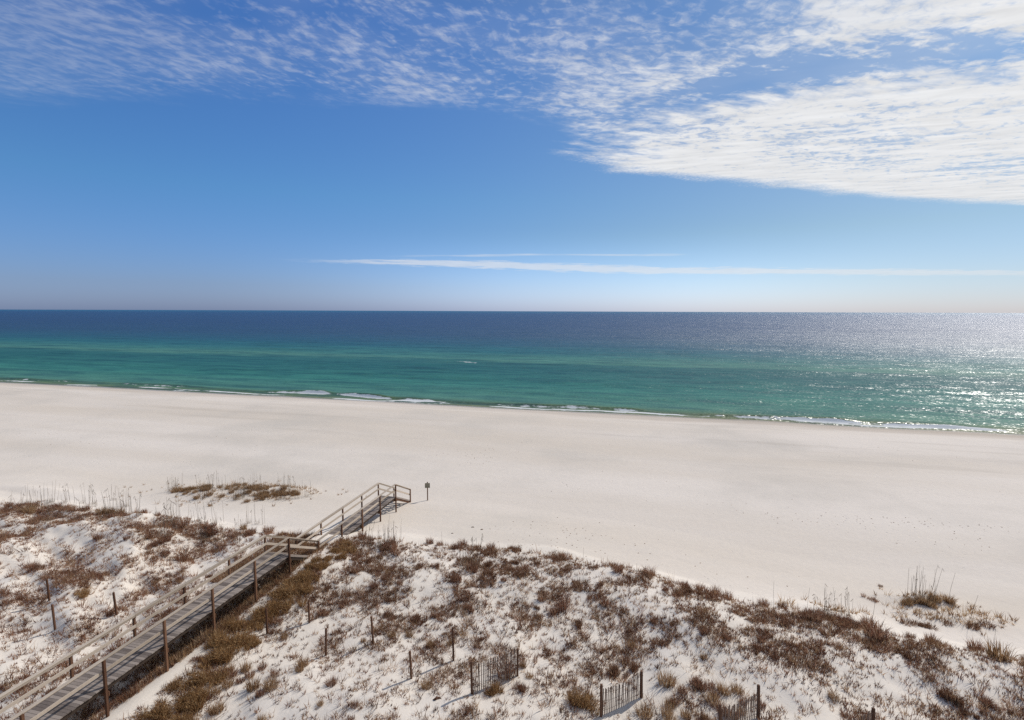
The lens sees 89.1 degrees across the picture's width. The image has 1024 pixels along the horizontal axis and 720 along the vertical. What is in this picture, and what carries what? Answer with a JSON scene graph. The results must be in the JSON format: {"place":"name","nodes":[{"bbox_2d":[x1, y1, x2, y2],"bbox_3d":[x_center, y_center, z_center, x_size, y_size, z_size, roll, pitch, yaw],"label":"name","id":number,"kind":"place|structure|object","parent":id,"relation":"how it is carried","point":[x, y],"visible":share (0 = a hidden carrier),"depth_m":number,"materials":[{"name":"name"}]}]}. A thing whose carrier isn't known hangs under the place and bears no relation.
{"place":"outdoors","nodes":[
{"label":"outdoors","id":0,"kind":"place"},
{"bbox_2d":[0,382,1023,719],"bbox_3d":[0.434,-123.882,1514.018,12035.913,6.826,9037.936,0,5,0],"label":"sand","id":1,"kind":"structure","parent":0,"point":[752,510],"depth_m":42.62,"materials":[{"name":"white sand"}]},
{"bbox_2d":[18,501,37,513],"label":"grass clump","id":2,"kind":"object","parent":1,"relation":"on","point":[32,508],"visible":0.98,"depth_m":41.76,"materials":[{"name":"brown plant"}]},
{"bbox_2d":[51,604,55,629],"bbox_3d":[-22.762,12.937,25.873,0.142,1.658,0.080,0,5,0],"label":"fence post","id":3,"kind":"object","parent":1,"relation":"on","point":[53,616],"visible":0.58,"depth_m":25.83,"materials":[{"name":"brown wood"}]},
{"bbox_2d":[74,583,93,598],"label":"shrub","id":4,"kind":"object","parent":1,"relation":"on","point":[82,593],"visible":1,"depth_m":28.55,"materials":[{"name":"brown plant"}]},
{"bbox_2d":[112,592,117,614],"bbox_3d":[-20.787,12.905,27.280,0.185,1.537,0.080,0,5,0],"label":"fence post","id":5,"kind":"object","parent":1,"relation":"on","point":[115,605],"visible":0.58,"depth_m":27.24,"materials":[{"name":"brown wood"}]},
{"bbox_2d":[0,496,293,719],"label":"dune ground cover","id":6,"kind":"object","parent":1,"relation":"on","point":[99,575],"visible":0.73,"depth_m":30.71,"materials":[{"name":"brown plant"}]},
{"bbox_2d":[125,693,180,719],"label":"shrub","id":7,"kind":"object","parent":1,"relation":"on","point":[161,711],"visible":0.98,"depth_m":20.71,"materials":[{"name":"brown plant"}]},
{"bbox_2d":[151,535,172,543],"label":"tuft","id":8,"kind":"object","parent":1,"relation":"on","point":[165,540],"visible":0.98,"depth_m":35.10,"materials":[{"name":"brown plant"}]},
{"bbox_2d":[159,546,174,556],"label":"tuft","id":9,"kind":"object","parent":1,"relation":"on","point":[164,551],"visible":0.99,"depth_m":33.94,"materials":[{"name":"brown plant"}]},
{"bbox_2d":[163,674,191,692],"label":"shrub","id":10,"kind":"object","parent":1,"relation":"on","point":[176,685],"visible":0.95,"depth_m":22.23,"materials":[{"name":"brown plant"}]},
{"bbox_2d":[162,710,194,719],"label":"shrub","id":11,"kind":"object","parent":1,"relation":"on","point":[181,716],"visible":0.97,"depth_m":20.54,"materials":[{"name":"brown plant"}]},
{"bbox_2d":[174,552,188,561],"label":"tuft","id":12,"kind":"object","parent":1,"relation":"on","point":[182,556],"visible":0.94,"depth_m":33.78,"materials":[{"name":"brown plant"}]},
{"bbox_2d":[175,516,190,528],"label":"grass clump","id":13,"kind":"object","parent":1,"relation":"on","point":[181,523],"visible":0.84,"depth_m":37.85,"materials":[{"name":"brown plant"}]},
{"bbox_2d":[169,687,211,713],"bbox_3d":[-13.189,14.006,21.425,1.690,0.678,1.634,-3,6,-33],"label":"shrub","id":14,"kind":"object","parent":1,"relation":"on","point":[189,701],"visible":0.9,"depth_m":21.24,"materials":[{"name":"brown plant"}]},
{"bbox_2d":[171,678,215,711],"bbox_3d":[-13.262,13.950,21.676,1.818,0.667,1.870,-1,5,-9],"label":"shrub","id":15,"kind":"object","parent":1,"relation":"on","point":[189,693],"visible":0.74,"depth_m":21.68,"materials":[{"name":"brown plant"}]},
{"bbox_2d":[177,664,212,689],"bbox_3d":[-13.731,13.751,22.728,1.657,0.593,1.568,-2,6,-23],"label":"shrub","id":16,"kind":"object","parent":1,"relation":"on","point":[197,679],"visible":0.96,"depth_m":22.55,"materials":[{"name":"brown plant"}]},
{"bbox_2d":[0,483,410,719],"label":"boardwalk","id":17,"kind":"structure","parent":1,"relation":"on","point":[74,694],"depth_m":23.67,"materials":[{"name":"grey wood"}]},
{"bbox_2d":[199,523,222,535],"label":"shrub","id":18,"kind":"object","parent":1,"relation":"on","point":[210,530],"visible":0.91,"depth_m":37.50,"materials":[{"name":"brown plant"}]},
{"bbox_2d":[197,624,230,649],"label":"shrub","id":19,"kind":"object","parent":1,"relation":"on","point":[214,641],"visible":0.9,"depth_m":24.93,"materials":[{"name":"brown plant"}]},
{"bbox_2d":[209,685,222,695],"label":"grass tuft","id":20,"kind":"object","parent":1,"relation":"on","point":[215,690],"visible":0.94,"depth_m":22.17,"materials":[{"name":"brown plant"}]},
{"bbox_2d":[207,699,225,714],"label":"grass tuft","id":21,"kind":"object","parent":1,"relation":"on","point":[218,705],"visible":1,"depth_m":21.17,"materials":[{"name":"brown plant"}]},
{"bbox_2d":[201,638,238,664],"bbox_3d":[-13.738,13.588,24.275,1.785,0.650,1.882,-2,3,-7],"label":"shrub","id":22,"kind":"object","parent":1,"relation":"on","point":[216,658],"visible":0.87,"depth_m":23.99,"materials":[{"name":"brown plant"}]},
{"bbox_2d":[195,640,247,668],"bbox_3d":[-13.351,13.605,24.186,2.084,0.569,2.320,-2,5,2],"label":"shrub","id":23,"kind":"object","parent":1,"relation":"on","point":[231,650],"visible":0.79,"depth_m":24.12,"materials":[{"name":"brown plant"}]},
{"bbox_2d":[204,661,239,685],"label":"shrub","id":24,"kind":"object","parent":1,"relation":"on","point":[211,680],"visible":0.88,"depth_m":22.83,"materials":[{"name":"brown plant"}]},
{"bbox_2d":[220,675,236,688],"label":"grass clump","id":25,"kind":"object","parent":1,"relation":"on","point":[224,684],"visible":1,"depth_m":22.56,"materials":[{"name":"brown plant"}]},
{"bbox_2d":[223,666,240,678],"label":"grass tuft","id":26,"kind":"object","parent":1,"relation":"on","point":[231,674],"visible":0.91,"depth_m":23.18,"materials":[{"name":"brown plant"}]},
{"bbox_2d":[221,617,246,632],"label":"shrub","id":27,"kind":"object","parent":1,"relation":"on","point":[234,623],"visible":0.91,"depth_m":26.38,"materials":[{"name":"brown plant"}]},
{"bbox_2d":[221,628,252,646],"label":"shrub","id":28,"kind":"object","parent":1,"relation":"on","point":[242,636],"visible":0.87,"depth_m":25.14,"materials":[{"name":"brown plant"}]},
{"bbox_2d":[238,658,253,672],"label":"grass tuft","id":29,"kind":"object","parent":1,"relation":"on","point":[243,668],"visible":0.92,"depth_m":23.54,"materials":[{"name":"brown plant"}]},
{"bbox_2d":[238,632,263,651],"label":"shrub","id":30,"kind":"object","parent":1,"relation":"on","point":[252,640],"visible":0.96,"depth_m":25.20,"materials":[{"name":"brown plant"}]},
{"bbox_2d":[244,674,261,692],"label":"grass clump","id":31,"kind":"object","parent":1,"relation":"on","point":[250,688],"visible":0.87,"depth_m":22.26,"materials":[{"name":"brown plant"}]},
{"bbox_2d":[236,612,272,631],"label":"shrub","id":32,"kind":"object","parent":1,"relation":"on","point":[256,623],"visible":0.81,"depth_m":26.55,"materials":[{"name":"brown plant"}]},
{"bbox_2d":[253,687,268,697],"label":"tuft","id":33,"kind":"object","parent":1,"relation":"on","point":[260,692],"visible":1,"depth_m":21.76,"materials":[{"name":"brown plant"}]},
{"bbox_2d":[250,601,275,624],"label":"shrub","id":34,"kind":"object","parent":1,"relation":"on","point":[257,611],"visible":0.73,"depth_m":27.20,"materials":[{"name":"brown plant"}]},
{"bbox_2d":[258,598,280,615],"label":"shrub","id":35,"kind":"object","parent":1,"relation":"on","point":[270,604],"visible":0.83,"depth_m":27.61,"materials":[{"name":"brown plant"}]},
{"bbox_2d":[261,673,279,692],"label":"grass clump","id":36,"kind":"object","parent":1,"relation":"on","point":[273,682],"visible":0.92,"depth_m":22.19,"materials":[{"name":"brown plant"}]},
{"bbox_2d":[268,616,286,624],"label":"shrub","id":37,"kind":"object","parent":1,"relation":"on","point":[276,621],"visible":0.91,"depth_m":26.88,"materials":[{"name":"brown plant"}]},
{"bbox_2d":[269,584,287,598],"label":"shrub","id":38,"kind":"object","parent":1,"relation":"on","point":[273,594],"visible":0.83,"depth_m":28.83,"materials":[{"name":"brown plant"}]},
{"bbox_2d":[271,595,308,616],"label":"shrub","id":39,"kind":"object","parent":1,"relation":"on","point":[283,606],"visible":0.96,"depth_m":27.96,"materials":[{"name":"brown plant"}]},
{"bbox_2d":[281,576,299,585],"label":"shrub","id":40,"kind":"object","parent":1,"relation":"on","point":[290,580],"visible":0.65,"depth_m":30.06,"materials":[{"name":"brown plant"}]},
{"bbox_2d":[273,578,314,600],"bbox_3d":[-12.392,12.812,29.337,2.401,0.606,1.912,1,7,-40],"label":"shrub","id":41,"kind":"object","parent":1,"relation":"on","point":[290,588],"visible":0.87,"depth_m":29.14,"materials":[{"name":"brown plant"}]},
{"bbox_2d":[292,661,304,672],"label":"tuft","id":42,"kind":"object","parent":1,"relation":"on","point":[300,669],"visible":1,"depth_m":23.24,"materials":[{"name":"brown plant"}]},
{"bbox_2d":[284,580,313,598],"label":"shrub","id":43,"kind":"object","parent":1,"relation":"on","point":[304,590],"visible":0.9,"depth_m":29.24,"materials":[{"name":"brown plant"}]},
{"bbox_2d":[292,570,313,584],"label":"shrub","id":44,"kind":"object","parent":1,"relation":"on","point":[302,575],"visible":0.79,"depth_m":30.33,"materials":[{"name":"brown plant"}]},
{"bbox_2d":[302,560,316,569],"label":"shrub","id":45,"kind":"object","parent":1,"relation":"on","point":[309,565],"visible":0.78,"depth_m":31.64,"materials":[{"name":"brown plant"}]},
{"bbox_2d":[314,557,332,569],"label":"shrub","id":46,"kind":"object","parent":1,"relation":"on","point":[324,565],"visible":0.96,"depth_m":31.70,"materials":[{"name":"brown plant"}]},
{"bbox_2d":[317,607,331,616],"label":"tuft","id":47,"kind":"object","parent":1,"relation":"on","point":[322,612],"visible":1,"depth_m":27.81,"materials":[{"name":"brown plant"}]},
{"bbox_2d":[322,554,335,562],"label":"shrub","id":48,"kind":"object","parent":1,"relation":"on","point":[328,557],"visible":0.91,"depth_m":32.64,"materials":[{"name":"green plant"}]},
{"bbox_2d":[324,675,341,686],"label":"tuft","id":49,"kind":"object","parent":1,"relation":"on","point":[332,679],"visible":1,"depth_m":22.28,"materials":[{"name":"brown plant"}]},
{"bbox_2d":[332,551,347,559],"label":"shrub","id":50,"kind":"object","parent":1,"relation":"on","point":[343,555],"visible":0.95,"depth_m":33.04,"materials":[{"name":"brown plant"}]},
{"bbox_2d":[338,544,357,553],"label":"shrub","id":51,"kind":"object","parent":1,"relation":"on","point":[350,549],"visible":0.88,"depth_m":34.16,"materials":[{"name":"brown plant"}]},
{"bbox_2d":[382,533,401,555],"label":"shrub","id":52,"kind":"object","parent":1,"relation":"on","point":[395,553],"visible":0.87,"depth_m":34.71,"materials":[{"name":"brown plant"}]},
{"bbox_2d":[409,651,411,678],"bbox_3d":[-4.382,13.332,22.527,0.143,1.560,0.080,0,5,0],"label":"fence post","id":53,"kind":"object","parent":1,"relation":"on","point":[410,663],"visible":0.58,"depth_m":22.48,"materials":[{"name":"brown wood"}]},
{"bbox_2d":[418,678,431,689],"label":"tuft","id":54,"kind":"object","parent":1,"relation":"on","point":[425,685],"visible":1,"depth_m":22.09,"materials":[{"name":"brown plant"}]},
{"bbox_2d":[452,627,454,660],"bbox_3d":[-2.700,13.231,23.900,0.130,2.016,0.080,0,5,0],"label":"fence post","id":55,"kind":"object","parent":1,"relation":"on","point":[453,657],"visible":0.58,"depth_m":23.84,"materials":[{"name":"brown wood"}]},
{"bbox_2d":[459,536,472,572],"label":"sea oats","id":56,"kind":"object","parent":1,"relation":"on","point":[462,561],"visible":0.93,"depth_m":32.36,"materials":[{"name":"plant"}]},
{"bbox_2d":[463,559,478,572],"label":"grass clump","id":57,"kind":"object","parent":1,"relation":"on","point":[468,566],"visible":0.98,"depth_m":32.24,"materials":[{"name":"brown plant"}]},
{"bbox_2d":[470,648,518,693],"bbox_3d":[-0.727,13.319,22.262,2.391,1.757,0.150,-3,6,-31],"label":"slatted fence","id":58,"kind":"object","parent":1,"relation":"on","point":[504,666],"visible":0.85,"depth_m":22.28,"materials":[{"name":"wood"}]},
{"bbox_2d":[483,679,505,696],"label":"shrub","id":59,"kind":"object","parent":1,"relation":"on","point":[495,687],"visible":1,"depth_m":21.73,"materials":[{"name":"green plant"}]},
{"bbox_2d":[496,656,521,679],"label":"grass clump","id":60,"kind":"object","parent":1,"relation":"on","point":[499,674],"visible":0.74,"depth_m":22.88,"materials":[{"name":"brown plant"}]},
{"bbox_2d":[0,500,1023,719],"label":"dune grass","id":61,"kind":"structure","parent":1,"relation":"on","point":[571,642],"depth_m":26.18,"materials":[{"name":"brown plant"}]},
{"bbox_2d":[505,681,529,692],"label":"shrub","id":62,"kind":"object","parent":1,"relation":"on","point":[520,687],"visible":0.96,"depth_m":21.92,"materials":[{"name":"brown plant"}]},
{"bbox_2d":[546,592,573,615],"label":"shrub","id":63,"kind":"object","parent":1,"relation":"on","point":[560,603],"visible":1,"depth_m":28.34,"materials":[{"name":"brown plant"}]},
{"bbox_2d":[113,531,1023,719],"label":"dune ground cover","id":64,"kind":"object","parent":1,"relation":"on","point":[708,615],"visible":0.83,"depth_m":25.44,"materials":[{"name":"white sand"}]},
{"bbox_2d":[574,618,583,628],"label":"shrub","id":65,"kind":"object","parent":1,"relation":"on","point":[578,623],"visible":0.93,"depth_m":26.87,"materials":[{"name":"brown plant"}]},
{"bbox_2d":[563,687,604,715],"bbox_3d":[2.925,13.860,21.107,2.027,0.592,1.615,4,6,12],"label":"shrub","id":66,"kind":"object","parent":1,"relation":"on","point":[581,699],"visible":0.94,"depth_m":21.22,"materials":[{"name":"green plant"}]},
{"bbox_2d":[598,594,611,607],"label":"tuft","id":67,"kind":"object","parent":1,"relation":"on","point":[606,603],"visible":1,"depth_m":28.40,"materials":[{"name":"brown plant"}]},
{"bbox_2d":[610,562,623,573],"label":"tuft","id":68,"kind":"object","parent":1,"relation":"on","point":[617,569],"visible":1,"depth_m":31.92,"materials":[{"name":"brown plant"}]},
{"bbox_2d":[607,662,630,678],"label":"shrub","id":69,"kind":"object","parent":1,"relation":"on","point":[617,669],"visible":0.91,"depth_m":23.30,"materials":[{"name":"brown plant"}]},
{"bbox_2d":[600,670,642,716],"bbox_3d":[4.453,13.532,21.093,2.264,1.626,0.139,-3,6,-29],"label":"slatted fence","id":70,"kind":"object","parent":1,"relation":"on","point":[640,692],"visible":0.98,"depth_m":21.08,"materials":[{"name":"wood"}]},
{"bbox_2d":[629,662,643,672],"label":"shrub","id":71,"kind":"object","parent":1,"relation":"on","point":[633,667],"visible":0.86,"depth_m":23.49,"materials":[{"name":"brown plant"}]},
{"bbox_2d":[630,698,659,719],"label":"grass clump","id":72,"kind":"object","parent":1,"relation":"on","point":[643,711],"visible":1,"depth_m":20.73,"materials":[{"name":"brown plant"}]},
{"bbox_2d":[638,563,656,576],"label":"tuft","id":73,"kind":"object","parent":1,"relation":"on","point":[646,570],"visible":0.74,"depth_m":31.77,"materials":[{"name":"brown plant"}]},
{"bbox_2d":[659,700,674,717],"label":"tuft","id":74,"kind":"object","parent":1,"relation":"on","point":[670,712],"visible":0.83,"depth_m":20.62,"materials":[{"name":"brown plant"}]},
{"bbox_2d":[656,664,678,688],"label":"grass clump","id":75,"kind":"object","parent":1,"relation":"on","point":[662,680],"visible":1,"depth_m":22.24,"materials":[{"name":"brown plant"}]},
{"bbox_2d":[663,696,680,708],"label":"tuft","id":76,"kind":"object","parent":1,"relation":"on","point":[669,703],"visible":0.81,"depth_m":21.11,"materials":[{"name":"brown plant"}]},
{"bbox_2d":[679,706,692,719],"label":"tuft","id":77,"kind":"object","parent":1,"relation":"on","point":[685,714],"visible":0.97,"depth_m":20.48,"materials":[{"name":"brown plant"}]},
{"bbox_2d":[688,674,703,688],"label":"tuft","id":78,"kind":"object","parent":1,"relation":"on","point":[695,681],"visible":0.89,"depth_m":22.19,"materials":[{"name":"brown plant"}]},
{"bbox_2d":[702,676,717,689],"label":"tuft","id":79,"kind":"object","parent":1,"relation":"on","point":[709,685],"visible":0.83,"depth_m":22.07,"materials":[{"name":"brown plant"}]},
{"bbox_2d":[701,688,720,706],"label":"tuft","id":80,"kind":"object","parent":1,"relation":"on","point":[714,698],"visible":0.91,"depth_m":21.23,"materials":[{"name":"brown plant"}]},
{"bbox_2d":[713,678,735,695],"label":"tuft","id":81,"kind":"object","parent":1,"relation":"on","point":[720,687],"visible":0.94,"depth_m":21.74,"materials":[{"name":"brown plant"}]},
{"bbox_2d":[718,588,734,599],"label":"tuft","id":82,"kind":"object","parent":1,"relation":"on","point":[724,595],"visible":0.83,"depth_m":29.61,"materials":[{"name":"brown plant"}]},
{"bbox_2d":[729,681,747,694],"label":"tuft","id":83,"kind":"object","parent":1,"relation":"on","point":[737,689],"visible":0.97,"depth_m":21.81,"materials":[{"name":"brown plant"}]},
{"bbox_2d":[718,684,759,719],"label":"slatted fence","id":84,"kind":"object","parent":1,"relation":"on","point":[721,713],"visible":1,"depth_m":20.03,"materials":[{"name":"brown wood"}]},
{"bbox_2d":[748,640,764,651],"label":"tuft","id":85,"kind":"object","parent":1,"relation":"on","point":[757,648],"visible":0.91,"depth_m":24.30,"materials":[{"name":"brown plant"}]},
{"bbox_2d":[795,608,814,619],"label":"grass tuft","id":86,"kind":"object","parent":1,"relation":"on","point":[807,612],"visible":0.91,"depth_m":27.05,"materials":[{"name":"brown plant"}]},
{"bbox_2d":[804,611,823,621],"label":"grass tuft","id":87,"kind":"object","parent":1,"relation":"on","point":[815,618],"visible":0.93,"depth_m":26.79,"materials":[{"name":"brown plant"}]},
{"bbox_2d":[825,688,844,700],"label":"tuft","id":88,"kind":"object","parent":1,"relation":"on","point":[832,695],"visible":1,"depth_m":21.40,"materials":[{"name":"brown plant"}]},
{"bbox_2d":[839,707,852,719],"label":"shrub","id":89,"kind":"object","parent":1,"relation":"on","point":[843,715],"visible":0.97,"depth_m":20.43,"materials":[{"name":"brown plant"}]},
{"bbox_2d":[853,707,874,719],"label":"slatted fence","id":90,"kind":"object","parent":1,"relation":"on","point":[871,715],"visible":1,"depth_m":19.34,"materials":[{"name":"brown wood"}]},
{"bbox_2d":[859,612,884,629],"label":"tuft","id":91,"kind":"object","parent":1,"relation":"on","point":[864,621],"visible":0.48,"depth_m":27.00,"materials":[{"name":"brown plant"}]},
{"bbox_2d":[853,617,891,641],"bbox_3d":[17.885,13.236,25.480,1.766,0.927,1.811,-1,3,-7],"label":"grass clump","id":92,"kind":"object","parent":1,"relation":"on","point":[873,632],"visible":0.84,"depth_m":25.47,"materials":[{"name":"brown plant"}]},
{"bbox_2d":[899,616,916,626],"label":"grass tuft","id":93,"kind":"object","parent":1,"relation":"on","point":[904,621],"visible":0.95,"depth_m":28.65,"materials":[{"name":"beige plant"}]},
{"bbox_2d":[933,683,965,705],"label":"shrub","id":94,"kind":"object","parent":1,"relation":"on","point":[945,693],"visible":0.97,"depth_m":21.64,"materials":[{"name":"brown plant"}]},
{"bbox_2d":[942,592,960,604],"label":"grass tuft","id":95,"kind":"object","parent":1,"relation":"on","point":[952,600],"visible":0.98,"depth_m":30.85,"materials":[{"name":"brown plant"}]},
{"bbox_2d":[954,704,979,719],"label":"tuft","id":96,"kind":"object","parent":1,"relation":"on","point":[972,714],"visible":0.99,"depth_m":21.00,"materials":[{"name":"brown plant"}]},
{"bbox_2d":[965,636,985,650],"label":"tuft","id":97,"kind":"object","parent":1,"relation":"on","point":[978,646],"visible":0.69,"depth_m":25.17,"materials":[{"name":"brown plant"}]},
{"bbox_2d":[977,618,999,628],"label":"grass tuft","id":98,"kind":"object","parent":1,"relation":"on","point":[993,626],"visible":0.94,"depth_m":28.47,"materials":[{"name":"brown plant"}]},
{"bbox_2d":[972,687,1006,710],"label":"shrub","id":99,"kind":"object","parent":1,"relation":"on","point":[990,703],"visible":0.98,"depth_m":21.31,"materials":[{"name":"brown plant"}]},
{"bbox_2d":[979,635,1022,662],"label":"grass clump","id":100,"kind":"object","parent":1,"relation":"on","point":[997,651],"visible":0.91,"depth_m":24.05,"materials":[{"name":"brown plant"}]},
{"bbox_2d":[0,309,1023,434],"bbox_3d":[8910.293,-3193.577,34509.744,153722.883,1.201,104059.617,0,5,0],"label":"sea","id":101,"kind":"structure","parent":0,"point":[946,371],"depth_m":203.60,"materials":[{"name":"liquid"}]},
{"bbox_2d":[0,0,1023,312],"label":"sky","id":102,"kind":"structure","parent":0,"point":[315,155],"materials":[{"name":"blue"}]},
{"bbox_2d":[104,475,1019,672],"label":"mound grass","id":103,"kind":"structure","parent":0,"point":[249,589],"depth_m":29.76,"materials":[{"name":"brown plant"}]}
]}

